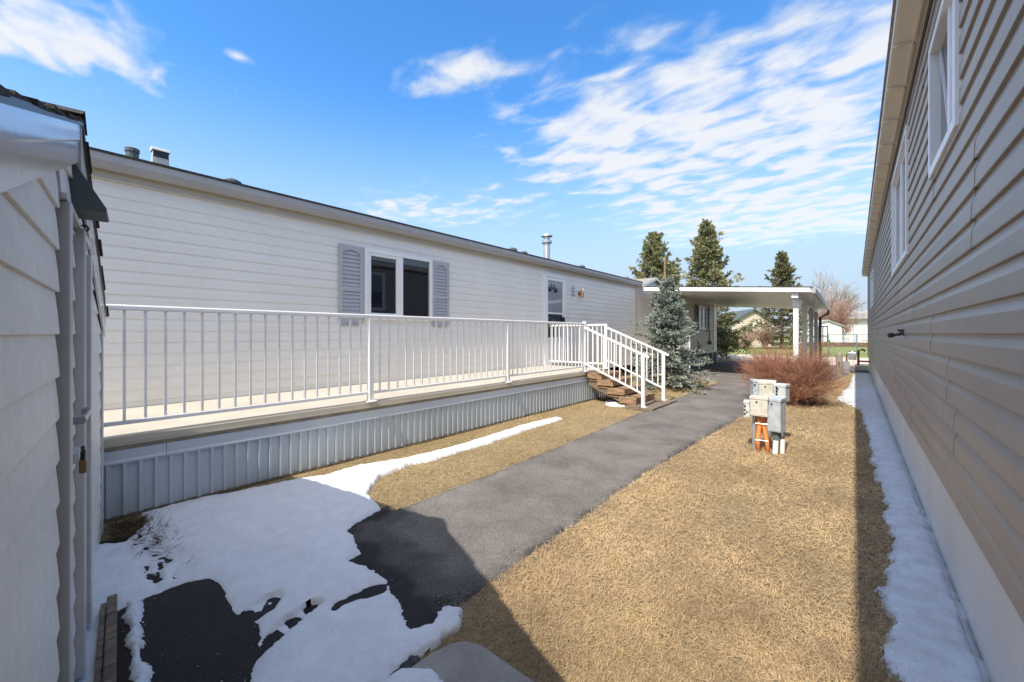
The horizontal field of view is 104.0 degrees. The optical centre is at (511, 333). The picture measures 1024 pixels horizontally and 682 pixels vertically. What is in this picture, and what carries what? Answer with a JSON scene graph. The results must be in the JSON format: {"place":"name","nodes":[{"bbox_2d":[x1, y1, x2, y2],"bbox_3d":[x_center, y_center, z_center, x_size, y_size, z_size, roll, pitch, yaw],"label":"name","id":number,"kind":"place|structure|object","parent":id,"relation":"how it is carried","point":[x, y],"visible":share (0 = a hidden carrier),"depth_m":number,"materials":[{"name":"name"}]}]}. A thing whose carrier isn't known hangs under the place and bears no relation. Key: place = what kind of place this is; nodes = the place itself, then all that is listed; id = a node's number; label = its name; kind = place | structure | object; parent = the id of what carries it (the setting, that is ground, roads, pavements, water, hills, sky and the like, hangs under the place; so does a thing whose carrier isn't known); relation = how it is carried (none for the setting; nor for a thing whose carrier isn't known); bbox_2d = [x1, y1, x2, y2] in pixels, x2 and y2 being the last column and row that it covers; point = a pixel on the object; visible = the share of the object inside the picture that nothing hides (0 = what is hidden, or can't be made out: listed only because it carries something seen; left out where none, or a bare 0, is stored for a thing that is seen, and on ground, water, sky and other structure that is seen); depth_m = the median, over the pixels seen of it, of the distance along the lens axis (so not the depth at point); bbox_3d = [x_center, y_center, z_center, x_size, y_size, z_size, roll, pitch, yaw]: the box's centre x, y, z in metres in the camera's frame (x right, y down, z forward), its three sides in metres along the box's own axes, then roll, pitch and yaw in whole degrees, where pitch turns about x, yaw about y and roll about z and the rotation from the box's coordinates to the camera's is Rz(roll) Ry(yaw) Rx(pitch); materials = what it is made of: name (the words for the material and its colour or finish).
{"place":"outdoors","nodes":[
{"label":"outdoors","id":0,"kind":"place"},
{"bbox_2d":[99,421,705,681],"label":"path","id":1,"kind":"structure","parent":0,"point":[463,532],"depth_m":2.37,"materials":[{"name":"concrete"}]},
{"bbox_2d":[120,390,737,681],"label":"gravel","id":2,"kind":"structure","parent":1,"relation":"on","point":[509,547],"depth_m":2.40,"materials":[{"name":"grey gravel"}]},
{"bbox_2d":[0,0,892,330],"label":"sky","id":3,"kind":"structure","parent":0,"point":[598,127],"materials":[{"name":"blue"}]},
{"bbox_2d":[100,334,948,681],"bbox_3d":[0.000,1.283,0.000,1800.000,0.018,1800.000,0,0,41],"label":"ground","id":4,"kind":"structure","parent":0,"point":[600,414],"depth_m":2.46,"materials":[{"name":"beige plant"}]},
{"bbox_2d":[0,84,108,681],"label":"garden shed","id":5,"kind":"structure","parent":4,"relation":"on","point":[54,312],"depth_m":0.97,"materials":[{"name":"grey plastic"}]},
{"bbox_2d":[55,201,91,681],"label":"door","id":6,"kind":"structure","parent":5,"relation":"in","point":[72,466],"depth_m":1.15,"materials":[{"name":"grey plastic"}]},
{"bbox_2d":[86,255,92,624],"bbox_3d":[-1.720,0.464,1.606,0.032,1.628,0.337,0,0,-43],"label":"door","id":7,"kind":"structure","parent":5,"relation":"in","point":[89,260],"depth_m":1.68,"materials":[{"name":"plastic"}]},
{"bbox_2d":[74,601,105,681],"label":"snow edge","id":8,"kind":"object","parent":4,"relation":"on","point":[92,628],"visible":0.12,"depth_m":1.59,"materials":[{"name":"white snow"}]},
{"bbox_2d":[94,594,116,681],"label":"timber edging","id":9,"kind":"object","parent":4,"relation":"on","point":[108,617],"visible":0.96,"depth_m":1.57,"materials":[{"name":"brown wood"}]},
{"bbox_2d":[121,599,154,681],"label":"snow crumbs","id":10,"kind":"object","parent":4,"relation":"on","point":[139,669],"visible":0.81,"depth_m":1.62,"materials":[{"name":"white snow"}]},
{"bbox_2d":[104,509,189,563],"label":"weeds","id":11,"kind":"object","parent":4,"relation":"on","point":[132,524],"visible":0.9,"depth_m":2.54,"materials":[{"name":"brown plant"}]},
{"bbox_2d":[93,417,561,681],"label":"snow bank","id":12,"kind":"structure","parent":4,"relation":"on","point":[291,545],"depth_m":2.11,"materials":[{"name":"white snow"}]},
{"bbox_2d":[104,365,607,523],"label":"deck","id":13,"kind":"structure","parent":4,"relation":"on","point":[149,473],"depth_m":3.72,"materials":[{"name":"white metal"}]},
{"bbox_2d":[104,304,588,426],"bbox_3d":[-1.152,0.241,4.588,0.120,0.944,7.870,0,0,41],"label":"deck railing","id":14,"kind":"object","parent":13,"relation":"on","point":[370,392],"visible":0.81,"depth_m":3.95,"materials":[{"name":"white metal"}]},
{"bbox_2d":[549,324,607,368],"bbox_3d":[1.414,0.256,8.625,1.465,0.914,0.110,0,0,41],"label":"end railing","id":15,"kind":"object","parent":13,"relation":"on","point":[605,346],"visible":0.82,"depth_m":8.40,"materials":[{"name":"white metal"}]},
{"bbox_2d":[89,146,716,410],"bbox_3d":[-0.649,-0.630,10.010,5.290,3.800,22.560,0,0,41],"label":"mobile home","id":16,"kind":"object","parent":4,"relation":"on","point":[170,236],"visible":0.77,"depth_m":5.01,"materials":[{"name":"beige plastic"}]},
{"bbox_2d":[364,247,432,320],"bbox_3d":[-1.705,-0.710,6.116,0.052,1.020,1.190,0,0,41],"label":"window","id":17,"kind":"structure","parent":16,"relation":"in","point":[398,284],"depth_m":6.06,"materials":[{"name":"white plastic"}]},
{"bbox_2d":[542,273,565,365],"bbox_3d":[0.993,-0.318,9.249,0.075,2.065,0.940,0,0,41],"label":"door","id":18,"kind":"structure","parent":16,"relation":"in","point":[553,286],"depth_m":9.22,"materials":[{"name":"white plastic"}]},
{"bbox_2d":[699,305,706,329],"bbox_3d":[7.277,-0.605,15.295,0.052,0.910,1.000,0,0,41],"label":"window","id":19,"kind":"structure","parent":16,"relation":"in","point":[702,309],"depth_m":15.26,"materials":[{"name":"white plastic"}]},
{"bbox_2d":[230,377,710,506],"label":"grass","id":20,"kind":"structure","parent":4,"relation":"on","point":[436,447],"depth_m":4.27,"materials":[{"name":"beige plant"}]},
{"bbox_2d":[411,641,534,681],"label":"slab","id":21,"kind":"structure","parent":4,"relation":"on","point":[464,661],"depth_m":1.50,"materials":[{"name":"concrete"}]},
{"bbox_2d":[383,668,442,681],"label":"snow heap","id":22,"kind":"object","parent":21,"relation":"on","point":[414,675],"visible":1,"depth_m":1.43,"materials":[{"name":"white snow"}]},
{"bbox_2d":[605,399,624,406],"bbox_3d":[2.013,1.265,7.361,0.600,0.066,0.820,0,0,41],"label":"snow patch","id":23,"kind":"object","parent":4,"relation":"on","point":[611,403],"visible":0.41,"depth_m":7.16,"materials":[{"name":"white snow"}]},
{"bbox_2d":[587,370,676,410],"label":"wooden steps","id":24,"kind":"structure","parent":4,"relation":"on","point":[626,397],"depth_m":7.24,"materials":[{"name":"brown wood"}]},
{"bbox_2d":[584,327,649,407],"bbox_3d":[1.816,0.556,7.069,1.248,1.368,0.112,0,0,41],"label":"stair railing","id":25,"kind":"object","parent":24,"relation":"on","point":[643,380],"visible":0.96,"depth_m":7.00,"materials":[{"name":"white metal"}]},
{"bbox_2d":[608,327,668,399],"bbox_3d":[2.427,0.556,7.783,1.248,1.368,0.112,0,0,41],"label":"stair railing","id":26,"kind":"object","parent":24,"relation":"on","point":[663,386],"visible":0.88,"depth_m":7.64,"materials":[{"name":"white metal"}]},
{"bbox_2d":[624,231,682,284],"bbox_3d":[8.498,-2.380,23.519,5.599,7.578,6.002,0,0,6],"label":"spruce tree","id":27,"kind":"object","parent":4,"relation":"on","point":[654,249],"visible":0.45,"depth_m":23.56,"materials":[{"name":"green plant"}]},
{"bbox_2d":[664,257,665,277],"bbox_3d":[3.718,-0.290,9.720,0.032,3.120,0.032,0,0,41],"label":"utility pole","id":28,"kind":"object","parent":4,"relation":"on","point":[664,267],"visible":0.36,"depth_m":9.71,"materials":[{"name":"brown wood"}]},
{"bbox_2d":[627,277,718,394],"bbox_3d":[3.743,0.032,9.436,2.128,2.810,2.500,0,0,41],"label":"blue spruce","id":29,"kind":"object","parent":4,"relation":"on","point":[666,310],"visible":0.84,"depth_m":9.22,"materials":[{"name":"grey plant"}]},
{"bbox_2d":[667,260,683,285],"bbox_3d":[10.462,-1.708,26.286,2.807,6.234,2.845,0,0,13],"label":"spruce tree","id":30,"kind":"object","parent":4,"relation":"on","point":[678,281],"visible":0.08,"depth_m":25.72,"materials":[{"name":"green plant"}]},
{"bbox_2d":[672,218,760,358],"bbox_3d":[9.708,-2.149,19.702,4.276,7.079,5.544,0,0,41],"label":"spruce tree","id":31,"kind":"object","parent":4,"relation":"on","point":[707,251],"visible":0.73,"depth_m":19.27,"materials":[{"name":"green plant"}]},
{"bbox_2d":[718,325,751,358],"bbox_3d":[10.800,0.372,20.168,1.363,1.884,2.097,0,0,-25],"label":"evergreen shrub","id":32,"kind":"object","parent":4,"relation":"on","point":[735,338],"visible":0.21,"depth_m":19.67,"materials":[{"name":"green plant"}]},
{"bbox_2d":[743,379,789,454],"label":"utility boxes","id":33,"kind":"object","parent":4,"relation":"on","point":[764,406],"visible":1,"depth_m":4.34,"materials":[{"name":"grey galvanised steel"},{"name":"orange plastic"},{"name":"white pvc"}]},
{"bbox_2d":[747,250,830,348],"bbox_3d":[22.461,-2.812,33.070,5.211,8.264,5.958,0,0,19],"label":"spruce tree","id":34,"kind":"object","parent":4,"relation":"on","point":[783,269],"visible":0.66,"depth_m":32.64,"materials":[{"name":"green plant"}]},
{"bbox_2d":[731,332,874,406],"bbox_3d":[5.207,0.659,7.442,2.173,1.549,1.994,0,0,-3],"label":"red twig shrub","id":35,"kind":"object","parent":4,"relation":"on","point":[803,380],"visible":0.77,"depth_m":7.11,"materials":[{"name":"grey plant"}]},
{"bbox_2d":[843,349,869,372],"bbox_3d":[11.144,0.880,12.970,0.710,0.800,0.400,0,0,41],"label":"gas meter","id":36,"kind":"object","parent":4,"relation":"on","point":[850,355],"visible":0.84,"depth_m":12.95,"materials":[{"name":"grey metal"}]},
{"bbox_2d":[838,373,989,681],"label":"snow strip","id":37,"kind":"object","parent":4,"relation":"on","point":[932,646],"visible":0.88,"depth_m":1.97,"materials":[{"name":"white snow"}]},
{"bbox_2d":[862,0,1023,681],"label":"taupe house","id":38,"kind":"structure","parent":4,"relation":"on","point":[943,266],"depth_m":1.80,"materials":[{"name":"plastic"}]},
{"bbox_2d":[870,269,873,308],"bbox_3d":[9.704,-1.170,10.715,0.113,0.920,2.100,0,0,41],"label":"window","id":39,"kind":"structure","parent":38,"relation":"in","point":[872,275],"depth_m":11.46,"materials":[{"name":"white plastic"}]},
{"bbox_2d":[887,329,904,337],"bbox_3d":[3.696,-0.001,3.840,0.053,0.081,0.130,0,0,-23],"label":"wall tap","id":40,"kind":"object","parent":38,"relation":"attached to","point":[890,335],"depth_m":3.82,"materials":[{"name":"black metal"}]},
{"bbox_2d":[891,124,909,276],"bbox_3d":[4.115,-1.275,4.191,0.113,1.150,1.820,0,0,41],"label":"window","id":41,"kind":"structure","parent":38,"relation":"in","point":[899,185],"depth_m":4.21,"materials":[{"name":"white plastic"}]},
{"bbox_2d":[928,0,962,179],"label":"window","id":42,"kind":"structure","parent":38,"relation":"in","point":[944,58],"depth_m":2.23,"materials":[{"name":"white plastic"}]},
{"bbox_2d":[622,361,859,435],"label":"path","id":43,"kind":"structure","parent":0,"point":[704,413],"depth_m":6.93,"materials":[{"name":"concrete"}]},
{"bbox_2d":[638,352,690,374],"bbox_3d":[4.920,0.940,12.844,1.300,0.660,1.210,0,0,41],"label":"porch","id":44,"kind":"object","parent":43,"relation":"on","point":[653,355],"visible":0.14,"depth_m":12.56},
{"bbox_2d":[677,326,690,375],"bbox_3d":[5.338,0.510,12.380,0.120,1.520,1.070,0,0,41],"label":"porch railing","id":45,"kind":"object","parent":43,"relation":"on","point":[688,345],"visible":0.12,"depth_m":12.61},
{"bbox_2d":[644,286,829,366],"bbox_3d":[8.278,-0.111,14.102,4.325,2.762,7.650,0,0,41],"label":"carport","id":46,"kind":"object","parent":43,"relation":"on","point":[804,299],"visible":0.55,"depth_m":12.12,"materials":[{"name":"white metal"}]},
{"bbox_2d":[836,353,842,376],"bbox_3d":[9.753,0.930,11.923,0.164,0.720,0.164,0,0,-4],"label":"concrete post","id":47,"kind":"object","parent":43,"relation":"on","point":[840,358],"visible":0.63,"depth_m":11.86,"materials":[{"name":"beige concrete"}]},
{"bbox_2d":[717,309,776,344],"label":"beige house","id":48,"kind":"structure","parent":0,"point":[746,316],"depth_m":44.66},
{"bbox_2d":[717,354,868,365],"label":"road","id":49,"kind":"structure","parent":0,"point":[734,357],"depth_m":19.49,"materials":[{"name":"grey asphalt"}]},
{"bbox_2d":[729,340,868,357],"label":"lawn","id":50,"kind":"structure","parent":0,"point":[842,351],"depth_m":29.94,"materials":[{"name":"green plant"}]},
{"bbox_2d":[738,329,757,346],"bbox_3d":[19.532,0.303,33.167,2.615,2.014,2.167,0,0,8],"label":"bare shrub","id":51,"kind":"object","parent":50,"relation":"on","point":[750,337],"visible":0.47,"depth_m":32.95,"materials":[{"name":"brown plant"}]},
{"bbox_2d":[753,328,774,346],"bbox_3d":[23.950,0.320,38.042,2.072,1.900,0.066,0,0,1],"label":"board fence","id":52,"kind":"object","parent":50,"relation":"on","point":[755,341],"visible":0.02,"depth_m":38.02,"materials":[{"name":"beige wood"}]},
{"bbox_2d":[747,318,781,348],"bbox_3d":[20.809,0.086,32.829,2.701,3.030,2.852,0,0,-36],"label":"bare shrub","id":53,"kind":"object","parent":50,"relation":"on","point":[767,337],"visible":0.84,"depth_m":32.61,"materials":[{"name":"brown plant"}]},
{"bbox_2d":[799,320,844,343],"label":"white shed","id":54,"kind":"structure","parent":50,"relation":"on","point":[830,326],"depth_m":42.04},
{"bbox_2d":[800,285,866,339],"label":"rusty tree","id":55,"kind":"object","parent":50,"relation":"on","point":[839,316],"visible":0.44,"depth_m":43.97,"materials":[{"name":"brown plant"}]},
{"bbox_2d":[800,311,867,341],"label":"white house","id":56,"kind":"structure","parent":50,"relation":"on","point":[862,329],"depth_m":47.88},
{"bbox_2d":[807,342,867,346],"bbox_3d":[32.063,1.050,38.050,7.874,0.440,0.242,0,0,1],"label":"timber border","id":57,"kind":"object","parent":50,"relation":"on","point":[842,344],"visible":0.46,"depth_m":37.94,"materials":[{"name":"brown wood"}]},
{"bbox_2d":[808,265,867,317],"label":"bare tree","id":58,"kind":"object","parent":50,"relation":"on","point":[838,292],"visible":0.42,"depth_m":48.29,"materials":[{"name":"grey plant"}]},
{"bbox_2d":[828,334,867,354],"bbox_3d":[20.602,0.641,23.895,3.398,1.262,0.059,0,0,2],"label":"wire fence","id":59,"kind":"object","parent":50,"relation":"on","point":[857,341],"visible":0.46,"depth_m":23.90,"materials":[{"name":"grey metal"}]},
{"bbox_2d":[854,324,867,341],"bbox_3d":[35.541,0.182,39.945,3.529,2.211,1.134,0,0,0],"label":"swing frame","id":60,"kind":"object","parent":50,"relation":"on","point":[855,331],"visible":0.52,"depth_m":39.83,"materials":[{"name":"white metal"}]}
]}

